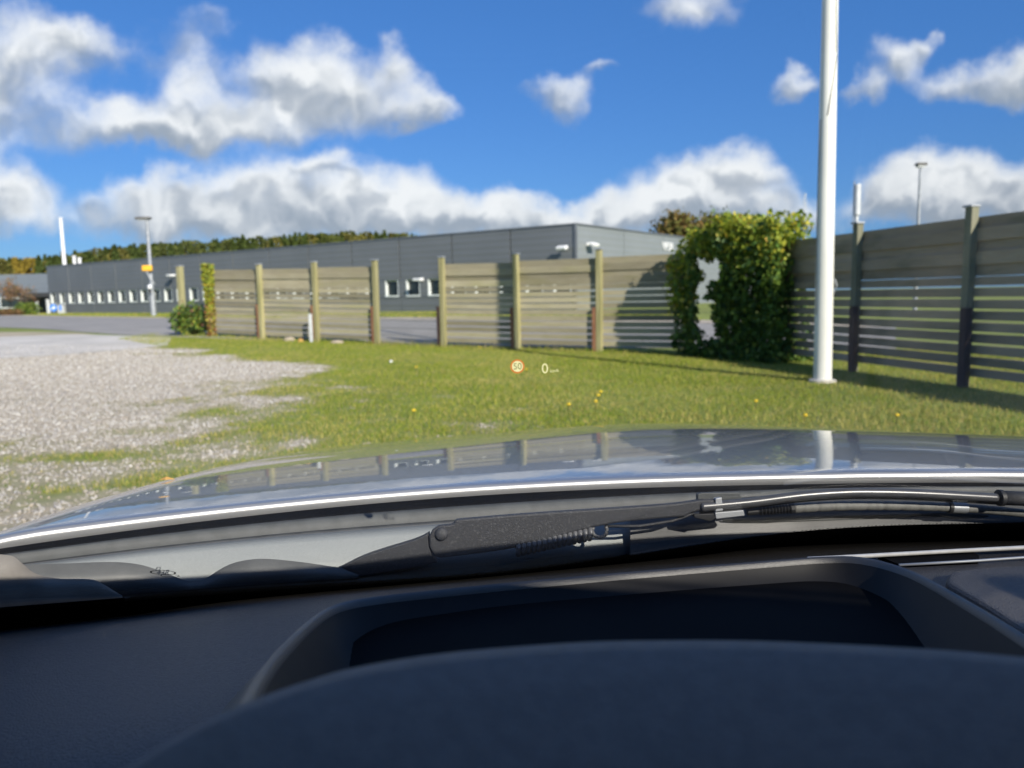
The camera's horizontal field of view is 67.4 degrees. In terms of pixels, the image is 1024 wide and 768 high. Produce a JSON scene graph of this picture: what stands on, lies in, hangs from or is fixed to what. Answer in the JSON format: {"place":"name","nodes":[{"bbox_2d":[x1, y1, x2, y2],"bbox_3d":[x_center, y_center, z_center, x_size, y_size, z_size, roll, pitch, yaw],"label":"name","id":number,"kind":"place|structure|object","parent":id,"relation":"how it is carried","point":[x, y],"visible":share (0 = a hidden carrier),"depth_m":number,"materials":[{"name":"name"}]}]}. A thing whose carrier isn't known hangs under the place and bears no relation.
{"place":"outdoors","nodes":[
{"label":"outdoors","id":0,"kind":"place"},
{"bbox_2d":[0,344,550,530],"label":"gravel","id":1,"kind":"structure","parent":0,"point":[178,371],"depth_m":10.32,"materials":[{"name":"grey gravel"}]},
{"bbox_2d":[22,308,701,319],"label":"verge grass","id":2,"kind":"structure","parent":0,"point":[414,314],"depth_m":42.18,"materials":[{"name":"green plant"}]},
{"bbox_2d":[0,315,879,326],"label":"pavement strip","id":3,"kind":"object","parent":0,"point":[435,318],"visible":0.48,"depth_m":33.43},
{"bbox_2d":[0,316,895,349],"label":"road","id":4,"kind":"structure","parent":0,"point":[131,326],"depth_m":26.48,"materials":[{"name":"grey asphalt"}]},
{"bbox_2d":[0,331,1023,493],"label":"lawn grass","id":5,"kind":"structure","parent":0,"point":[641,356],"depth_m":10.07,"materials":[{"name":"green plant"}]},
{"bbox_2d":[0,286,1023,530],"bbox_3d":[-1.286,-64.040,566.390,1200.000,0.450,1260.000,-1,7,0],"label":"ground","id":6,"kind":"structure","parent":0,"point":[706,310],"depth_m":9.09,"materials":[{"name":"green plant"}]},
{"bbox_2d":[0,308,24,314],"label":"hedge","id":7,"kind":"object","parent":6,"relation":"on","point":[5,311],"visible":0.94,"depth_m":68.28,"materials":[{"name":"brown plant"}]},
{"bbox_2d":[0,277,27,307],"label":"sapling","id":8,"kind":"object","parent":6,"relation":"on","point":[5,291],"visible":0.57,"depth_m":73.37,"materials":[{"name":"brown plant"}]},
{"bbox_2d":[1,281,38,306],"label":"sapling","id":9,"kind":"object","parent":6,"relation":"on","point":[16,291],"visible":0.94,"depth_m":71.34,"materials":[{"name":"brown plant"}]},
{"bbox_2d":[0,273,48,312],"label":"office building","id":10,"kind":"structure","parent":6,"relation":"on","point":[39,282],"depth_m":83.42,"materials":[{"name":"metal"}]},
{"bbox_2d":[0,298,8,307],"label":"window","id":11,"kind":"structure","parent":10,"relation":"in","point":[3,304],"depth_m":82.54,"materials":[{"name":"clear glass"}]},
{"bbox_2d":[8,298,16,307],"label":"window","id":12,"kind":"structure","parent":10,"relation":"in","point":[13,303],"depth_m":82.54,"materials":[{"name":"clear glass"}]},
{"bbox_2d":[24,297,32,305],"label":"window","id":13,"kind":"structure","parent":10,"relation":"in","point":[29,300],"depth_m":82.50,"materials":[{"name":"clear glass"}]},
{"bbox_2d":[11,301,41,314],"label":"shrub","id":14,"kind":"object","parent":6,"relation":"on","point":[28,308],"visible":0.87,"depth_m":69.31,"materials":[{"name":"green plant"}]},
{"bbox_2d":[45,299,50,313],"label":"bollard","id":15,"kind":"object","parent":6,"relation":"on","point":[48,310],"visible":0.91,"depth_m":75.38,"materials":[{"name":"white plastic"}]},
{"bbox_2d":[50,304,56,313],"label":"round sign","id":16,"kind":"object","parent":6,"relation":"on","point":[53,307],"visible":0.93,"depth_m":74.47,"materials":[{"name":"blue metal"}]},
{"bbox_2d":[56,304,65,313],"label":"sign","id":17,"kind":"object","parent":6,"relation":"on","point":[61,308],"visible":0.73,"depth_m":73.36,"materials":[{"name":"white metal"}]},
{"bbox_2d":[0,335,170,357],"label":"gravel apron","id":18,"kind":"object","parent":6,"relation":"on","point":[43,341],"visible":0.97,"depth_m":20.84,"materials":[{"name":"grey gravel"}]},
{"bbox_2d":[135,217,156,315],"bbox_3d":[-23.494,-7.535,49.409,0.950,6.315,0.420,-1,7,0],"label":"street lamp","id":19,"kind":"object","parent":6,"relation":"on","point":[152,299],"visible":0.95,"depth_m":49.30,"materials":[{"name":"grey metal"}]},
{"bbox_2d":[142,265,154,283],"bbox_3d":[-23.325,-7.002,49.254,0.620,1.199,0.389,-1,7,0],"label":"box sign","id":20,"kind":"object","parent":19,"relation":"attached to","point":[146,268],"visible":1,"depth_m":49.02,"materials":[{"name":"yellow plastic"}]},
{"bbox_2d":[175,265,185,332],"bbox_3d":[-10.505,-2.587,24.440,0.205,2.348,0.200,2,7,28],"label":"fence post","id":21,"kind":"object","parent":6,"relation":"on","point":[180,282],"visible":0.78,"depth_m":24.32,"materials":[{"name":"beige wood"}]},
{"bbox_2d":[165,299,207,335],"bbox_3d":[-9.911,-2.025,23.572,1.416,1.144,1.174,-1,7,0],"label":"bush","id":22,"kind":"object","parent":6,"relation":"on","point":[191,319],"visible":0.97,"depth_m":23.28,"materials":[{"name":"green plant"}]},
{"bbox_2d":[200,263,216,335],"bbox_3d":[-9.053,-2.421,23.011,0.447,2.404,0.438,-1,7,0],"label":"ivy post","id":23,"kind":"object","parent":6,"relation":"on","point":[207,272],"visible":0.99,"depth_m":22.91,"materials":[{"name":"green plant"}]},
{"bbox_2d":[0,230,417,274],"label":"wood","id":24,"kind":"object","parent":6,"relation":"on","point":[26,265],"visible":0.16,"depth_m":152.49,"materials":[{"name":"green plant"}]},
{"bbox_2d":[283,337,294,340],"bbox_3d":[-6.228,-1.227,21.441,0.339,0.176,0.198,-1,7,0],"label":"stone","id":25,"kind":"object","parent":6,"relation":"on","point":[289,338],"visible":0.79,"depth_m":21.36,"materials":[{"name":"beige stone"}]},
{"bbox_2d":[211,259,380,344],"bbox_3d":[-6.256,-2.177,21.564,6.330,2.463,0.177,2,7,28],"label":"plank fence","id":26,"kind":"object","parent":6,"relation":"on","point":[259,280],"visible":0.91,"depth_m":21.38,"materials":[{"name":"brown wood"}]},
{"bbox_2d":[308,313,312,341],"bbox_3d":[-5.484,-1.512,20.932,0.100,0.820,0.070,-1,7,0],"label":"marker post","id":27,"kind":"object","parent":6,"relation":"on","point":[310,327],"visible":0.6,"depth_m":20.90,"materials":[{"name":"white plastic"}]},
{"bbox_2d":[330,340,343,343],"bbox_3d":[-4.686,-1.106,20.541,0.357,0.132,0.204,-3,7,-17],"label":"stone","id":28,"kind":"object","parent":6,"relation":"on","point":[336,341],"visible":0.67,"depth_m":20.48,"materials":[{"name":"beige stone"}]},
{"bbox_2d":[45,223,754,312],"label":"industrial building","id":29,"kind":"structure","parent":6,"relation":"on","point":[117,286],"depth_m":50.40,"materials":[{"name":"metal"}]},
{"bbox_2d":[50,293,56,303],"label":"window","id":30,"kind":"structure","parent":29,"relation":"in","point":[53,295],"depth_m":76.23,"materials":[{"name":"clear glass"}]},
{"bbox_2d":[58,217,66,264],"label":"chimney","id":31,"kind":"object","parent":29,"relation":"on","point":[63,252],"visible":0.83,"depth_m":75.37,"materials":[{"name":"white paint"}]},
{"bbox_2d":[59,293,65,303],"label":"window","id":32,"kind":"structure","parent":29,"relation":"in","point":[62,295],"depth_m":75.17,"materials":[{"name":"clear glass"}]},
{"bbox_2d":[68,292,74,303],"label":"window","id":33,"kind":"structure","parent":29,"relation":"in","point":[71,295],"depth_m":74.12,"materials":[{"name":"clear glass"}]},
{"bbox_2d":[78,292,84,303],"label":"window","id":34,"kind":"structure","parent":29,"relation":"in","point":[81,300],"depth_m":73.06,"materials":[{"name":"clear glass"}]},
{"bbox_2d":[87,292,94,302],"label":"window","id":35,"kind":"structure","parent":29,"relation":"in","point":[90,294],"depth_m":71.99,"materials":[{"name":"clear glass"}]},
{"bbox_2d":[97,291,104,302],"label":"window","id":36,"kind":"structure","parent":29,"relation":"in","point":[101,299],"depth_m":70.95,"materials":[{"name":"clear glass"}]},
{"bbox_2d":[108,291,114,302],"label":"window","id":37,"kind":"structure","parent":29,"relation":"in","point":[111,295],"depth_m":69.89,"materials":[{"name":"clear glass"}]},
{"bbox_2d":[118,290,125,302],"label":"window","id":38,"kind":"structure","parent":29,"relation":"in","point":[122,297],"depth_m":68.85,"materials":[{"name":"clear glass"}]},
{"bbox_2d":[129,290,136,302],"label":"window","id":39,"kind":"structure","parent":29,"relation":"in","point":[132,293],"depth_m":67.78,"materials":[{"name":"clear glass"}]},
{"bbox_2d":[140,290,148,301],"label":"window","id":40,"kind":"structure","parent":29,"relation":"in","point":[144,293],"depth_m":66.73,"materials":[{"name":"clear glass"}]},
{"bbox_2d":[154,289,159,301],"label":"window","id":41,"kind":"structure","parent":29,"relation":"in","point":[156,291],"depth_m":65.60,"materials":[{"name":"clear glass"}]},
{"bbox_2d":[164,289,172,301],"bbox_3d":[-28.736,-7.443,64.407,1.187,1.085,0.260,3,8,35],"label":"window","id":42,"kind":"structure","parent":29,"relation":"in","point":[167,292],"depth_m":64.61,"materials":[{"name":"clear glass"}]},
{"bbox_2d":[189,288,197,300],"bbox_3d":[-25.732,-7.261,62.299,1.187,1.085,0.260,3,8,35],"label":"window","id":43,"kind":"structure","parent":29,"relation":"in","point":[193,292],"depth_m":62.50,"materials":[{"name":"clear glass"}]},
{"bbox_2d":[385,280,398,296],"bbox_3d":[-7.706,-6.168,49.655,1.187,1.085,0.260,3,8,35],"label":"window","id":44,"kind":"structure","parent":29,"relation":"in","point":[391,286],"depth_m":49.81,"materials":[{"name":"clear glass"}]},
{"bbox_2d":[406,279,419,296],"bbox_3d":[-6.204,-6.077,48.602,1.187,1.085,0.260,3,8,35],"label":"window","id":45,"kind":"structure","parent":29,"relation":"in","point":[412,287],"depth_m":48.76,"materials":[{"name":"clear glass"}]},
{"bbox_2d":[413,278,423,280],"bbox_3d":[-5.765,-6.502,47.724,0.620,0.205,0.590,3,8,35],"label":"floodlight","id":46,"kind":"object","parent":29,"relation":"attached to","point":[418,279],"visible":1,"depth_m":47.47,"materials":[{"name":"white paint"}]},
{"bbox_2d":[428,278,438,295],"bbox_3d":[-4.702,-5.986,47.548,1.187,1.085,0.260,3,8,35],"label":"window","id":47,"kind":"structure","parent":29,"relation":"in","point":[433,284],"depth_m":47.76,"materials":[{"name":"clear glass"}]},
{"bbox_2d":[526,285,542,291],"bbox_3d":[1.307,-5.622,43.333,1.187,1.085,0.260,3,8,35],"label":"window","id":48,"kind":"structure","parent":29,"relation":"in","point":[526,285],"depth_m":43.49,"materials":[{"name":"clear glass"}]},
{"bbox_2d":[555,245,567,249],"bbox_3d":[2.756,-7.369,41.565,0.620,0.249,0.595,3,8,35],"label":"floodlight","id":49,"kind":"object","parent":29,"relation":"attached to","point":[563,247],"visible":1,"depth_m":41.34,"materials":[{"name":"white paint"}]},
{"bbox_2d":[587,242,598,246],"bbox_3d":[4.416,-7.674,42.266,0.595,0.249,0.620,3,8,35],"label":"floodlight","id":50,"kind":"object","parent":29,"relation":"attached to","point":[594,244],"visible":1,"depth_m":42.02,"materials":[{"name":"white paint"}]},
{"bbox_2d":[380,306,436,345],"bbox_3d":[-2.595,-1.482,19.710,1.960,1.078,0.016,2,7,28],"label":"wire fence","id":51,"kind":"object","parent":6,"relation":"on","point":[408,328],"visible":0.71,"depth_m":19.72,"materials":[{"name":"grey metal"}]},
{"bbox_2d":[364,334,558,351],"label":"dry grass","id":52,"kind":"structure","parent":6,"relation":"on","point":[464,346],"depth_m":18.91,"materials":[{"name":"beige plant"}]},
{"bbox_2d":[0,359,1023,767],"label":"car","id":53,"kind":"object","parent":6,"relation":"on","point":[666,595],"visible":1,"depth_m":0.71,"materials":[{"name":"paint"}]},
{"bbox_2d":[159,476,172,479],"bbox_3d":[-0.532,0.145,1.183,0.023,0.005,0.011,-4,7,-26],"label":"fallen leaf","id":54,"kind":"object","parent":53,"relation":"on","point":[166,478],"visible":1,"depth_m":1.18,"materials":[{"name":"plant"}]},
{"bbox_2d":[436,248,695,351],"bbox_3d":[0.992,-1.797,17.642,6.514,2.500,0.177,2,7,28],"label":"plank fence","id":55,"kind":"object","parent":6,"relation":"on","point":[599,270],"visible":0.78,"depth_m":17.62,"materials":[{"name":"brown wood"}]},
{"bbox_2d":[662,207,814,363],"bbox_3d":[4.220,-1.872,14.939,1.357,2.864,3.178,-5,8,-32],"label":"ivy","id":56,"kind":"object","parent":55,"relation":"attached to","point":[747,251],"visible":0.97,"depth_m":14.19,"materials":[{"name":"green plant"}]},
{"bbox_2d":[647,207,718,236],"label":"tree","id":57,"kind":"object","parent":6,"relation":"on","point":[675,223],"visible":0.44,"depth_m":90.88,"materials":[{"name":"green plant"}]},
{"bbox_2d":[696,205,749,223],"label":"tree","id":58,"kind":"object","parent":6,"relation":"on","point":[718,215],"depth_m":96.67,"materials":[{"name":"green plant"}]},
{"bbox_2d":[803,193,806,237],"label":"lattice mast","id":59,"kind":"object","parent":6,"relation":"on","point":[805,207],"visible":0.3,"depth_m":117.76,"materials":[{"name":"grey metal"}]},
{"bbox_2d":[809,0,837,383],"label":"flagpole","id":60,"kind":"object","parent":6,"relation":"on","point":[823,321],"visible":0.99,"depth_m":10.50,"materials":[{"name":"metal"}]},
{"bbox_2d":[852,181,860,229],"bbox_3d":[13.259,-5.077,29.645,0.251,5.383,0.251,5,9,45],"label":"mast","id":61,"kind":"object","parent":6,"relation":"on","point":[856,199],"visible":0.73,"depth_m":29.34,"materials":[{"name":"white metal"}]},
{"bbox_2d":[773,204,1023,387],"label":"plank fence","id":62,"kind":"object","parent":6,"relation":"on","point":[967,249],"visible":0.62,"depth_m":10.62,"materials":[{"name":"grey wood"}]},
{"bbox_2d":[912,162,927,309],"bbox_3d":[17.735,-6.312,33.539,0.460,6.536,0.300,-1,7,0],"label":"street lamp","id":63,"kind":"object","parent":6,"relation":"on","point":[920,165],"visible":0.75,"depth_m":33.28,"materials":[{"name":"grey metal"}]},
{"bbox_2d":[0,0,1023,290],"label":"sky","id":64,"kind":"structure","parent":0,"point":[206,120],"materials":[{"name":"blue"}]}
]}

